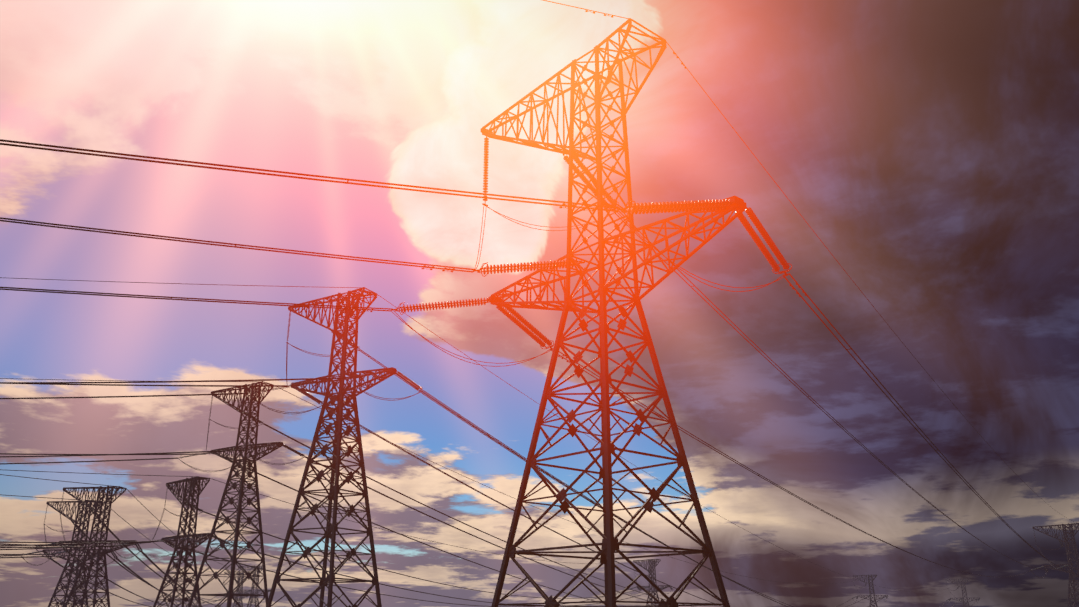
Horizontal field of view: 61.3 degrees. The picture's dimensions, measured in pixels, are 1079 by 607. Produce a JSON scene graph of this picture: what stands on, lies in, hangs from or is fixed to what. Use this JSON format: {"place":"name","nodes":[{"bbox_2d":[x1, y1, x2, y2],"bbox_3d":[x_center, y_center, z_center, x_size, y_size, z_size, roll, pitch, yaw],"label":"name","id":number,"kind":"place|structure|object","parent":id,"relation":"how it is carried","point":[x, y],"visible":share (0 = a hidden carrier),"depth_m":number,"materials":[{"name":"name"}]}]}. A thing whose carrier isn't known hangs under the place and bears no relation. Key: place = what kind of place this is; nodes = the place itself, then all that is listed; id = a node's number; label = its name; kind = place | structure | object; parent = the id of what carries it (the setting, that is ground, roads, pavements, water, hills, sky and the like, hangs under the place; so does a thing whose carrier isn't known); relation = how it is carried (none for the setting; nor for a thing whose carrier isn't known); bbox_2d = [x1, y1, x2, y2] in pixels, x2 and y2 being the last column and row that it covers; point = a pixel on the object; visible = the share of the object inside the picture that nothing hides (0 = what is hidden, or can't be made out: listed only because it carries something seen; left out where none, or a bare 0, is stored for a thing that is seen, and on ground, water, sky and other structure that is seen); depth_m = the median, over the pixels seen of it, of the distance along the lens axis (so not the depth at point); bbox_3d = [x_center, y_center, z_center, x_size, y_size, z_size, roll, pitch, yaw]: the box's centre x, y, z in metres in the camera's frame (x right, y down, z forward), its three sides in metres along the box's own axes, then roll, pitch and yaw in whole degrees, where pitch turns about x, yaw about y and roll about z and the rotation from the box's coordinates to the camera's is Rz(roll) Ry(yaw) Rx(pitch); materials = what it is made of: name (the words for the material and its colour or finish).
{"place":"outdoors","nodes":[
{"label":"outdoors","id":0,"kind":"place"},
{"bbox_2d":[0,0,1078,606],"label":"sky","id":1,"kind":"structure","parent":0,"point":[931,147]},
{"label":"ground","id":2,"kind":"structure","parent":0,"visible":0},
{"bbox_2d":[21,501,117,606],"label":"pylon","id":3,"kind":"object","parent":2,"relation":"on","point":[74,560],"visible":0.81,"depth_m":264.42,"materials":[{"name":"metal"}]},
{"bbox_2d":[36,486,142,606],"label":"pylon","id":4,"kind":"object","parent":2,"relation":"on","point":[104,551],"visible":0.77,"depth_m":223.78,"materials":[{"name":"metal"}]},
{"bbox_2d":[132,476,230,606],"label":"pylon","id":5,"kind":"object","parent":2,"relation":"on","point":[185,546],"visible":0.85,"depth_m":203.01,"materials":[{"name":"metal"}]},
{"bbox_2d":[218,571,254,606],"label":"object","id":6,"kind":"object","parent":2,"relation":"on","point":[239,580],"visible":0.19,"depth_m":635.73,"materials":[{"name":"metal"}]},
{"bbox_2d":[178,381,305,606],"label":"pylon","id":7,"kind":"object","parent":2,"relation":"on","point":[230,594],"visible":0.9,"depth_m":193.08,"materials":[{"name":"metal"}]},
{"bbox_2d":[233,565,270,606],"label":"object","id":8,"kind":"object","parent":2,"relation":"on","point":[251,598],"visible":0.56,"depth_m":574.77,"materials":[{"name":"metal"}]},
{"bbox_2d":[246,287,423,606],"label":"pylon","id":9,"kind":"object","parent":2,"relation":"on","point":[334,466],"visible":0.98,"depth_m":148.36,"materials":[{"name":"metal"}]},
{"bbox_2d":[0,0,1076,606],"bbox_3d":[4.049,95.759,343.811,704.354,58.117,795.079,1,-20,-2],"label":"conductors","id":10,"kind":"structure","parent":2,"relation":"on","point":[120,382],"depth_m":144.28,"materials":[{"name":"metal"}]},
{"bbox_2d":[390,18,791,606],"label":"pylon","id":11,"kind":"object","parent":2,"relation":"on","point":[610,544],"visible":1,"depth_m":56.17,"materials":[{"name":"metal"}]},
{"bbox_2d":[628,559,672,605],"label":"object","id":12,"kind":"object","parent":2,"relation":"on","point":[651,567],"visible":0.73,"depth_m":523.16,"materials":[{"name":"metal"}]},
{"bbox_2d":[853,575,887,606],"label":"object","id":13,"kind":"object","parent":2,"relation":"on","point":[872,591],"visible":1,"depth_m":675.69,"materials":[{"name":"metal"}]},
{"bbox_2d":[946,578,979,606],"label":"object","id":14,"kind":"object","parent":2,"relation":"on","point":[963,584],"visible":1,"depth_m":728.72,"materials":[{"name":"metal"}]},
{"bbox_2d":[1030,523,1078,606],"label":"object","id":15,"kind":"object","parent":2,"relation":"on","point":[1071,533],"visible":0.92,"depth_m":344.27,"materials":[{"name":"metal"}]}
]}

